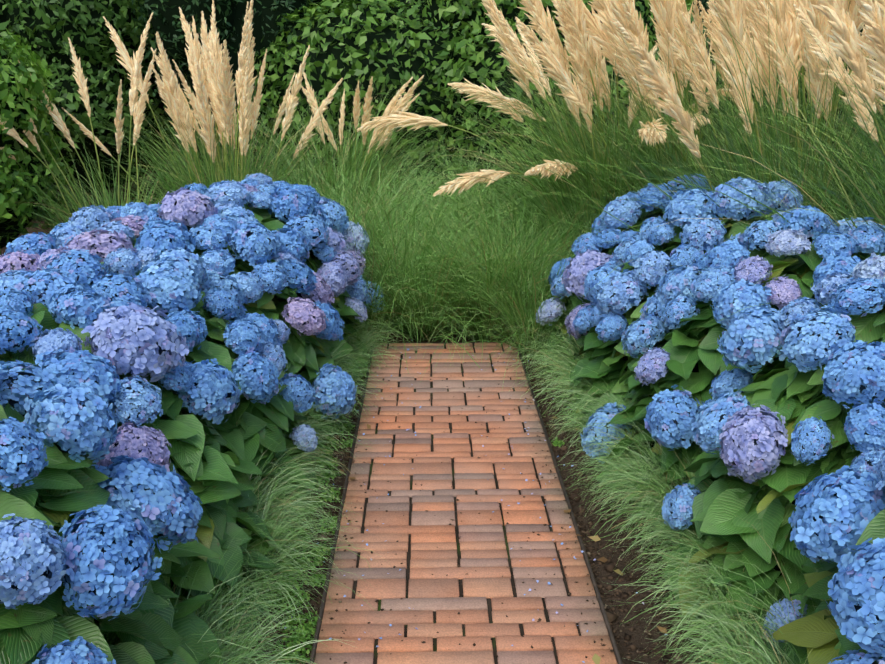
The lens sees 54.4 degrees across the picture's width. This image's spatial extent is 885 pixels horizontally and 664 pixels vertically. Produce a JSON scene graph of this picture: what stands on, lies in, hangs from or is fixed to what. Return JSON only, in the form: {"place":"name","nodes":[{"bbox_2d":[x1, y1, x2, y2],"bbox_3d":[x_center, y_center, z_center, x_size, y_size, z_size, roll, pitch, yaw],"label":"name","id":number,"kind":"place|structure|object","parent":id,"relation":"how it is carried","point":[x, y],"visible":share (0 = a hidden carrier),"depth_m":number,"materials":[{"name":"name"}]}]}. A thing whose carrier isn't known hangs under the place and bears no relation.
{"place":"outdoors","nodes":[
{"label":"outdoors","id":0,"kind":"place"},
{"bbox_2d":[16,114,139,220],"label":"grass stems","id":1,"kind":"object","parent":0,"point":[79,205],"visible":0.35,"depth_m":6.81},
{"bbox_2d":[0,12,156,159],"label":"pampas grass plumes","id":2,"kind":"object","parent":1,"relation":"attached to","point":[137,107],"visible":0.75,"depth_m":6.75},
{"bbox_2d":[0,202,373,663],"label":"hydrangea hedge","id":3,"kind":"object","parent":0,"point":[156,626],"depth_m":2.92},
{"bbox_2d":[0,307,42,353],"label":"hydrangea bloom","id":4,"kind":"object","parent":3,"relation":"attached to","point":[18,332],"visible":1,"depth_m":2.69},
{"bbox_2d":[0,416,48,491],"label":"hydrangea bloom","id":5,"kind":"object","parent":3,"relation":"attached to","point":[22,453],"visible":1,"depth_m":2.01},
{"bbox_2d":[4,232,55,258],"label":"hydrangea bloom","id":6,"kind":"object","parent":3,"relation":"attached to","point":[39,243],"visible":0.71,"depth_m":4.75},
{"bbox_2d":[0,360,62,416],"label":"hydrangea bloom","id":7,"kind":"object","parent":3,"relation":"attached to","point":[17,386],"visible":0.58,"depth_m":2.48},
{"bbox_2d":[0,513,74,609],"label":"hydrangea bloom","id":8,"kind":"object","parent":3,"relation":"attached to","point":[33,553],"visible":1,"depth_m":1.86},
{"bbox_2d":[8,268,84,317],"bbox_3d":[-1.417,-0.140,3.095,0.300,0.182,0.261,5,3,26],"label":"hydrangea bloom","id":9,"kind":"object","parent":3,"relation":"attached to","point":[42,286],"visible":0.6,"depth_m":3.01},
{"bbox_2d":[23,383,124,462],"bbox_3d":[-1.002,0.240,2.363,0.276,0.185,0.248,26,-3,45],"label":"hydrangea bloom","id":10,"kind":"object","parent":3,"relation":"attached to","point":[72,421],"visible":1,"depth_m":2.29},
{"bbox_2d":[32,636,115,663],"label":"hydrangea bloom","id":11,"kind":"object","parent":3,"relation":"attached to","point":[77,650],"visible":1,"depth_m":1.94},
{"bbox_2d":[42,249,108,288],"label":"hydrangea bloom","id":12,"kind":"object","parent":3,"relation":"attached to","point":[81,266],"visible":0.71,"depth_m":3.45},
{"bbox_2d":[35,348,122,405],"bbox_3d":[-1.137,0.148,2.669,0.272,0.152,0.270,22,35,-3],"label":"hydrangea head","id":13,"kind":"object","parent":3,"relation":"attached to","point":[97,373],"visible":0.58,"depth_m":2.64},
{"bbox_2d":[30,328,82,362],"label":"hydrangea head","id":14,"kind":"object","parent":13,"relation":"on","point":[53,340],"visible":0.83,"depth_m":2.71},
{"bbox_2d":[68,205,113,230],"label":"hydrangea head","id":15,"kind":"object","parent":3,"relation":"attached to","point":[91,217],"visible":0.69,"depth_m":5.50},
{"bbox_2d":[64,228,136,262],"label":"hydrangea bloom","id":16,"kind":"object","parent":3,"relation":"attached to","point":[101,243],"visible":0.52,"depth_m":3.79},
{"bbox_2d":[54,505,162,619],"bbox_3d":[-0.804,0.549,2.072,0.254,0.180,0.314,32,23,-27],"label":"hydrangea bloom","id":17,"kind":"object","parent":3,"relation":"attached to","point":[109,561],"visible":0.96,"depth_m":2.01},
{"bbox_2d":[92,271,148,306],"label":"hydrangea bloom","id":18,"kind":"object","parent":3,"relation":"attached to","point":[123,287],"visible":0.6,"depth_m":3.40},
{"bbox_2d":[108,300,133,307],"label":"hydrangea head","id":19,"kind":"object","parent":3,"relation":"attached to","point":[116,303],"visible":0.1,"depth_m":3.10},
{"bbox_2d":[47,284,110,328],"bbox_3d":[-1.249,-0.085,2.981,0.218,0.152,0.203,19,12,26],"label":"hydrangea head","id":20,"kind":"object","parent":19,"relation":"on","point":[73,306],"visible":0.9,"depth_m":2.92},
{"bbox_2d":[103,248,141,275],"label":"hydrangea bloom","id":21,"kind":"object","parent":3,"relation":"attached to","point":[123,261],"visible":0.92,"depth_m":3.60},
{"bbox_2d":[93,421,171,471],"bbox_3d":[-0.962,0.382,2.677,0.241,0.151,0.239,18,41,-25],"label":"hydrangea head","id":22,"kind":"object","parent":3,"relation":"attached to","point":[141,442],"visible":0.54,"depth_m":2.65},
{"bbox_2d":[108,375,162,428],"bbox_3d":[-0.991,0.218,2.773,0.193,0.118,0.204,20,31,-23],"label":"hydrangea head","id":23,"kind":"object","parent":22,"relation":"on","point":[136,402],"visible":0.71,"depth_m":2.73},
{"bbox_2d":[92,455,202,550],"bbox_3d":[-0.842,0.479,2.504,0.352,0.194,0.317,33,-8,26],"label":"hydrangea bloom","id":24,"kind":"object","parent":3,"relation":"attached to","point":[159,500],"visible":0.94,"depth_m":2.41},
{"bbox_2d":[134,219,196,253],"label":"hydrangea bloom","id":25,"kind":"object","parent":3,"relation":"attached to","point":[161,237],"visible":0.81,"depth_m":4.16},
{"bbox_2d":[137,259,202,312],"bbox_3d":[-1.125,-0.194,3.557,0.280,0.194,0.292,-7,38,-43],"label":"hydrangea bloom","id":26,"kind":"object","parent":3,"relation":"attached to","point":[170,285],"visible":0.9,"depth_m":3.48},
{"bbox_2d":[148,247,207,285],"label":"hydrangea bloom","id":27,"kind":"object","parent":3,"relation":"attached to","point":[189,260],"visible":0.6,"depth_m":3.73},
{"bbox_2d":[164,306,207,351],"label":"hydrangea bloom","id":28,"kind":"object","parent":3,"relation":"attached to","point":[191,326],"visible":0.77,"depth_m":3.44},
{"bbox_2d":[157,187,217,230],"bbox_3d":[-1.351,-0.646,4.561,0.306,0.232,0.330,-8,19,-24],"label":"hydrangea bloom","id":29,"kind":"object","parent":3,"relation":"attached to","point":[188,209],"visible":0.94,"depth_m":4.46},
{"bbox_2d":[172,358,243,424],"bbox_3d":[-0.862,0.209,3.175,0.277,0.214,0.232,34,3,-38],"label":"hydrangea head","id":30,"kind":"object","parent":3,"relation":"attached to","point":[215,393],"visible":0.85,"depth_m":3.11},
{"bbox_2d":[158,361,194,394],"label":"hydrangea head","id":31,"kind":"object","parent":30,"relation":"on","point":[180,379],"visible":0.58,"depth_m":3.00},
{"bbox_2d":[81,302,188,381],"bbox_3d":[-1.029,0.025,2.921,0.340,0.242,0.307,26,16,-1],"label":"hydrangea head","id":32,"kind":"object","parent":31,"relation":"on","point":[135,339],"visible":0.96,"depth_m":2.83},
{"bbox_2d":[201,287,237,319],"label":"hydrangea bloom","id":33,"kind":"object","parent":3,"relation":"attached to","point":[219,303],"visible":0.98,"depth_m":3.73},
{"bbox_2d":[204,180,251,206],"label":"hydrangea bloom","id":34,"kind":"object","parent":3,"relation":"attached to","point":[230,192],"visible":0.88,"depth_m":5.04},
{"bbox_2d":[223,318,266,355],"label":"hydrangea bloom","id":35,"kind":"object","parent":3,"relation":"attached to","point":[242,336],"visible":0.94,"depth_m":3.66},
{"bbox_2d":[227,221,282,266],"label":"hydrangea bloom","id":36,"kind":"object","parent":3,"relation":"attached to","point":[256,243],"visible":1,"depth_m":4.38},
{"bbox_2d":[231,350,282,403],"bbox_3d":[-0.782,0.189,3.629,0.243,0.170,0.228,52,27,17],"label":"hydrangea bloom","id":37,"kind":"object","parent":3,"relation":"attached to","point":[256,376],"visible":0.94,"depth_m":3.58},
{"bbox_2d":[251,262,288,294],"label":"hydrangea bloom","id":38,"kind":"object","parent":3,"relation":"attached to","point":[272,276],"visible":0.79,"depth_m":4.35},
{"bbox_2d":[268,186,317,222],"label":"hydrangea bloom","id":39,"kind":"object","parent":3,"relation":"attached to","point":[288,202],"visible":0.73,"depth_m":5.22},
{"bbox_2d":[278,373,314,412],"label":"hydrangea bloom","id":40,"kind":"object","parent":3,"relation":"attached to","point":[298,391],"visible":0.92,"depth_m":3.93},
{"bbox_2d":[277,258,317,294],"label":"hydrangea bloom","id":41,"kind":"object","parent":3,"relation":"attached to","point":[300,278],"visible":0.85,"depth_m":4.56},
{"bbox_2d":[281,297,328,335],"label":"hydrangea bloom","id":42,"kind":"object","parent":3,"relation":"attached to","point":[305,316],"visible":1,"depth_m":4.41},
{"bbox_2d":[313,245,336,262],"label":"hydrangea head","id":43,"kind":"object","parent":3,"relation":"attached to","point":[327,253],"visible":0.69,"depth_m":5.26},
{"bbox_2d":[283,214,328,250],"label":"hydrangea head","id":44,"kind":"object","parent":43,"relation":"on","point":[310,228],"visible":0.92,"depth_m":5.12},
{"bbox_2d":[310,363,357,418],"bbox_3d":[-0.575,0.302,4.560,0.224,0.271,0.314,-32,40,25],"label":"hydrangea bloom","id":45,"kind":"object","parent":3,"relation":"attached to","point":[344,390],"visible":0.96,"depth_m":4.48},
{"bbox_2d":[112,96,292,203],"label":"grass stems","id":46,"kind":"object","parent":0,"point":[225,158],"visible":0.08,"depth_m":7.29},
{"bbox_2d":[62,0,342,162],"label":"pampas grass plumes","id":47,"kind":"object","parent":46,"relation":"attached to","point":[217,83],"visible":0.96,"depth_m":7.05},
{"bbox_2d":[127,0,318,175],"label":"grass blades","id":48,"kind":"object","parent":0,"point":[236,14],"depth_m":9.61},
{"bbox_2d":[40,145,855,211],"bbox_3d":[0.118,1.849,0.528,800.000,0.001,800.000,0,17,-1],"label":"ground","id":49,"kind":"structure","parent":0,"point":[123,190],"depth_m":14.11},
{"bbox_2d":[0,0,180,192],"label":"shrub","id":50,"kind":"object","parent":49,"relation":"on","point":[64,58],"visible":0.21,"depth_m":10.13,"materials":[{"name":"green plant"}]},
{"bbox_2d":[0,0,184,175],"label":"shrub leaves","id":51,"kind":"object","parent":50,"relation":"on","point":[124,25],"visible":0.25,"depth_m":9.88,"materials":[{"name":"green plant"}]},
{"bbox_2d":[0,211,731,663],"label":"soil bed","id":52,"kind":"object","parent":49,"relation":"on","point":[640,639],"depth_m":3.55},
{"bbox_2d":[0,49,50,248],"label":"box shrub","id":53,"kind":"object","parent":52,"relation":"on","point":[3,231],"visible":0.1,"depth_m":6.82,"materials":[{"name":"green"}]},
{"bbox_2d":[0,21,75,254],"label":"box shrub leaves","id":54,"kind":"object","parent":53,"relation":"on","point":[26,79],"visible":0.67,"depth_m":6.49,"materials":[{"name":"green plant"}]},
{"bbox_2d":[0,129,230,242],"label":"pampas leaves","id":55,"kind":"object","parent":52,"relation":"on","point":[76,206],"visible":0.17,"depth_m":6.83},
{"bbox_2d":[60,78,391,206],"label":"pampas leaves","id":56,"kind":"object","parent":52,"relation":"on","point":[207,170],"visible":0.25,"depth_m":7.27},
{"bbox_2d":[239,78,471,215],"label":"pampas leaves","id":57,"kind":"object","parent":52,"relation":"on","point":[359,166],"visible":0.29,"depth_m":8.31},
{"bbox_2d":[301,71,423,153],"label":"pampas grass plumes","id":58,"kind":"object","parent":57,"relation":"attached to","point":[367,106],"visible":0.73,"depth_m":8.12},
{"bbox_2d":[59,81,812,388],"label":"grass","id":59,"kind":"structure","parent":52,"relation":"on","point":[474,281],"depth_m":6.31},
{"bbox_2d":[309,342,622,663],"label":"path edging","id":60,"kind":"object","parent":52,"relation":"on","point":[602,609],"visible":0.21,"depth_m":3.58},
{"bbox_2d":[251,0,696,209],"bbox_3d":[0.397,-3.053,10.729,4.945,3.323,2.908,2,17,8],"label":"shrub","id":61,"kind":"object","parent":52,"relation":"on","point":[416,64],"visible":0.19,"depth_m":9.64,"materials":[{"name":"green plant"}]},
{"bbox_2d":[163,297,816,663],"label":"border grass","id":62,"kind":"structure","parent":52,"relation":"on","point":[735,638],"depth_m":3.31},
{"bbox_2d":[267,347,737,663],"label":"groundcover","id":63,"kind":"object","parent":52,"relation":"on","point":[310,629],"visible":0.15,"depth_m":3.44,"materials":[{"name":"green plant"}]},
{"bbox_2d":[581,402,631,463],"bbox_3d":[0.830,0.496,4.333,0.219,0.271,0.352,37,45,7],"label":"hydrangea flower","id":64,"kind":"object","parent":52,"relation":"on","point":[611,407],"visible":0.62,"depth_m":4.26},
{"bbox_2d":[370,4,846,257],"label":"pampas leaves","id":65,"kind":"object","parent":52,"relation":"on","point":[573,189],"visible":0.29,"depth_m":6.61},
{"bbox_2d":[357,23,735,195],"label":"pampas grass plumes","id":66,"kind":"object","parent":65,"relation":"attached to","point":[420,121],"visible":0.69,"depth_m":7.20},
{"bbox_2d":[435,17,883,251],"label":"pampas leaves","id":67,"kind":"object","parent":52,"relation":"on","point":[649,151],"visible":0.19,"depth_m":6.21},
{"bbox_2d":[481,0,657,132],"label":"pampas grass plumes","id":68,"kind":"object","parent":67,"relation":"attached to","point":[570,18],"visible":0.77,"depth_m":6.42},
{"bbox_2d":[493,1,884,296],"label":"pampas leaves","id":69,"kind":"object","parent":52,"relation":"on","point":[728,175],"visible":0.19,"depth_m":4.96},
{"bbox_2d":[515,0,716,120],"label":"pampas grass plumes","id":70,"kind":"object","parent":69,"relation":"attached to","point":[667,14],"visible":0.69,"depth_m":5.95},
{"bbox_2d":[543,208,884,663],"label":"hydrangea hedge","id":71,"kind":"object","parent":52,"relation":"on","point":[794,396],"depth_m":3.05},
{"bbox_2d":[561,249,612,300],"bbox_3d":[0.889,-0.360,5.271,0.347,0.238,0.347,22,69,48],"label":"hydrangea flower","id":72,"kind":"object","parent":71,"relation":"attached to","point":[580,266],"visible":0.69,"depth_m":5.21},
{"bbox_2d":[595,311,628,341],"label":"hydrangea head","id":73,"kind":"object","parent":71,"relation":"attached to","point":[609,327],"visible":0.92,"depth_m":4.48},
{"bbox_2d":[596,269,648,315],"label":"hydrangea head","id":74,"kind":"object","parent":73,"relation":"on","point":[621,292],"visible":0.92,"depth_m":4.44},
{"bbox_2d":[631,250,673,288],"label":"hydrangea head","id":75,"kind":"object","parent":74,"relation":"on","point":[652,267],"visible":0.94,"depth_m":4.36},
{"bbox_2d":[621,315,669,357],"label":"hydrangea flower","id":76,"kind":"object","parent":71,"relation":"attached to","point":[644,336],"visible":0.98,"depth_m":4.13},
{"bbox_2d":[634,347,669,385],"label":"hydrangea flower","id":77,"kind":"object","parent":71,"relation":"attached to","point":[651,367],"visible":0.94,"depth_m":3.81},
{"bbox_2d":[644,384,703,450],"bbox_3d":[0.980,0.357,3.625,0.210,0.260,0.306,39,21,-37],"label":"hydrangea flower","id":78,"kind":"object","parent":71,"relation":"attached to","point":[670,415],"visible":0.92,"depth_m":3.56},
{"bbox_2d":[657,264,701,305],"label":"hydrangea flower","id":79,"kind":"object","parent":71,"relation":"attached to","point":[675,283],"visible":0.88,"depth_m":4.00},
{"bbox_2d":[659,295,699,329],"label":"hydrangea flower","id":80,"kind":"object","parent":71,"relation":"attached to","point":[676,309],"visible":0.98,"depth_m":3.82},
{"bbox_2d":[661,483,700,530],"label":"hydrangea flower","id":81,"kind":"object","parent":71,"relation":"attached to","point":[678,502],"visible":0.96,"depth_m":3.25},
{"bbox_2d":[669,243,704,268],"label":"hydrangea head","id":82,"kind":"object","parent":71,"relation":"attached to","point":[683,255],"visible":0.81,"depth_m":4.31},
{"bbox_2d":[679,215,726,250],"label":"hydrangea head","id":83,"kind":"object","parent":82,"relation":"on","point":[708,238],"visible":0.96,"depth_m":4.30},
{"bbox_2d":[663,188,716,228],"bbox_3d":[1.310,-0.657,4.539,0.311,0.201,0.241,-20,20,-8],"label":"hydrangea flower","id":84,"kind":"object","parent":71,"relation":"attached to","point":[678,210],"visible":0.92,"depth_m":4.47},
{"bbox_2d":[690,265,736,302],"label":"hydrangea flower","id":85,"kind":"object","parent":71,"relation":"attached to","point":[709,283],"visible":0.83,"depth_m":3.69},
{"bbox_2d":[690,390,750,453],"bbox_3d":[1.008,0.325,3.125,0.261,0.135,0.284,-46,10,-9],"label":"hydrangea flower","id":86,"kind":"object","parent":71,"relation":"attached to","point":[709,420],"visible":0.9,"depth_m":3.07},
{"bbox_2d":[703,239,749,268],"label":"hydrangea flower","id":87,"kind":"object","parent":71,"relation":"attached to","point":[729,252],"visible":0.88,"depth_m":3.78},
{"bbox_2d":[710,278,771,329],"bbox_3d":[1.240,-0.116,3.559,0.249,0.191,0.238,-19,38,15],"label":"hydrangea flower","id":88,"kind":"object","parent":71,"relation":"attached to","point":[744,294],"visible":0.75,"depth_m":3.51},
{"bbox_2d":[717,307,788,377],"bbox_3d":[1.198,0.028,3.314,0.287,0.226,0.319,-30,-5,-7],"label":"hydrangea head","id":89,"kind":"object","parent":71,"relation":"attached to","point":[751,338],"visible":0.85,"depth_m":3.21},
{"bbox_2d":[709,368,752,400],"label":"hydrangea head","id":90,"kind":"object","parent":89,"relation":"hanging from","point":[731,380],"visible":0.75,"depth_m":3.40},
{"bbox_2d":[733,255,772,284],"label":"hydrangea flower","id":91,"kind":"object","parent":71,"relation":"attached to","point":[756,268],"visible":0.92,"depth_m":3.62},
{"bbox_2d":[719,403,787,483],"bbox_3d":[1.047,0.359,2.909,0.245,0.201,0.280,-15,40,47],"label":"hydrangea flower","id":92,"kind":"object","parent":71,"relation":"attached to","point":[752,442],"visible":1,"depth_m":2.84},
{"bbox_2d":[740,220,788,250],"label":"hydrangea flower","id":93,"kind":"object","parent":71,"relation":"attached to","point":[755,238],"visible":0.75,"depth_m":3.83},
{"bbox_2d":[762,179,802,213],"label":"hydrangea head","id":94,"kind":"object","parent":71,"relation":"attached to","point":[775,187],"visible":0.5,"depth_m":4.55},
{"bbox_2d":[765,275,801,308],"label":"hydrangea flower","id":95,"kind":"object","parent":71,"relation":"attached to","point":[786,290],"visible":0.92,"depth_m":3.49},
{"bbox_2d":[765,229,810,256],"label":"hydrangea flower","id":96,"kind":"object","parent":71,"relation":"attached to","point":[789,242],"visible":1,"depth_m":3.65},
{"bbox_2d":[776,205,830,241],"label":"hydrangea flower","id":97,"kind":"object","parent":71,"relation":"attached to","point":[804,220],"visible":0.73,"depth_m":3.86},
{"bbox_2d":[791,416,834,464],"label":"hydrangea flower","id":98,"kind":"object","parent":71,"relation":"attached to","point":[810,439],"visible":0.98,"depth_m":2.74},
{"bbox_2d":[779,304,855,372],"bbox_3d":[1.263,0.014,2.896,0.259,0.164,0.244,-29,23,6],"label":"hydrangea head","id":99,"kind":"object","parent":71,"relation":"attached to","point":[810,341],"visible":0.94,"depth_m":2.84},
{"bbox_2d":[828,277,884,316],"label":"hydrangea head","id":100,"kind":"object","parent":99,"relation":"on","point":[858,296],"visible":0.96,"depth_m":2.89},
{"bbox_2d":[812,230,857,258],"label":"hydrangea flower","id":101,"kind":"object","parent":71,"relation":"attached to","point":[827,245],"visible":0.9,"depth_m":3.57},
{"bbox_2d":[788,465,884,563],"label":"hydrangea flower","id":102,"kind":"object","parent":71,"relation":"attached to","point":[832,516],"visible":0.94,"depth_m":2.28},
{"bbox_2d":[811,252,862,285],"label":"hydrangea flower","id":103,"kind":"object","parent":71,"relation":"attached to","point":[842,262],"visible":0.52,"depth_m":3.44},
{"bbox_2d":[819,339,884,408],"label":"hydrangea flower","id":104,"kind":"object","parent":71,"relation":"attached to","point":[855,374],"visible":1,"depth_m":2.66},
{"bbox_2d":[825,538,884,656],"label":"hydrangea flower","id":105,"kind":"object","parent":71,"relation":"attached to","point":[857,606],"visible":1,"depth_m":2.00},
{"bbox_2d":[848,225,884,255],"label":"hydrangea flower","id":106,"kind":"object","parent":71,"relation":"attached to","point":[870,239],"visible":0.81,"depth_m":3.62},
{"bbox_2d":[559,0,884,329],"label":"pampas leaves","id":107,"kind":"object","parent":52,"relation":"on","point":[880,195],"visible":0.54,"depth_m":4.13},
{"bbox_2d":[612,21,884,218],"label":"pampas leaves","id":108,"kind":"object","parent":52,"relation":"on","point":[783,133],"visible":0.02,"depth_m":6.46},
{"bbox_2d":[698,41,884,219],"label":"pampas leaves","id":109,"kind":"object","parent":52,"relation":"on","point":[870,171],"visible":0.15,"depth_m":5.13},
{"bbox_2d":[314,342,617,663],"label":"brick path","id":110,"kind":"structure","parent":0,"point":[483,550],"depth_m":3.61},
{"bbox_2d":[601,196,641,228],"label":"hydrangea flower","id":111,"kind":"object","parent":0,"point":[617,211],"visible":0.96,"depth_m":5.29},
{"bbox_2d":[711,177,772,220],"bbox_3d":[1.553,-0.694,4.471,0.324,0.224,0.275,-8,19,-26],"label":"hydrangea flower","id":112,"kind":"object","parent":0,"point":[732,213],"visible":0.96,"depth_m":4.39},
{"bbox_2d":[699,46,861,213],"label":"pampas stalks","id":113,"kind":"object","parent":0,"point":[797,135],"visible":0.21,"depth_m":5.15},
{"bbox_2d":[614,0,882,157],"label":"pampas grass plumes","id":114,"kind":"object","parent":113,"relation":"attached to","point":[734,11],"visible":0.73,"depth_m":4.94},
{"bbox_2d":[793,0,884,141],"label":"pampas plumes","id":115,"kind":"object","parent":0,"point":[844,32],"visible":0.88,"depth_m":3.79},
{"bbox_2d":[848,447,883,470],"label":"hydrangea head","id":116,"kind":"object","parent":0,"point":[861,454],"visible":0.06,"depth_m":2.62},
{"bbox_2d":[844,400,884,452],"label":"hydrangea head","id":117,"kind":"object","parent":116,"relation":"on","point":[864,427],"visible":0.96,"depth_m":2.62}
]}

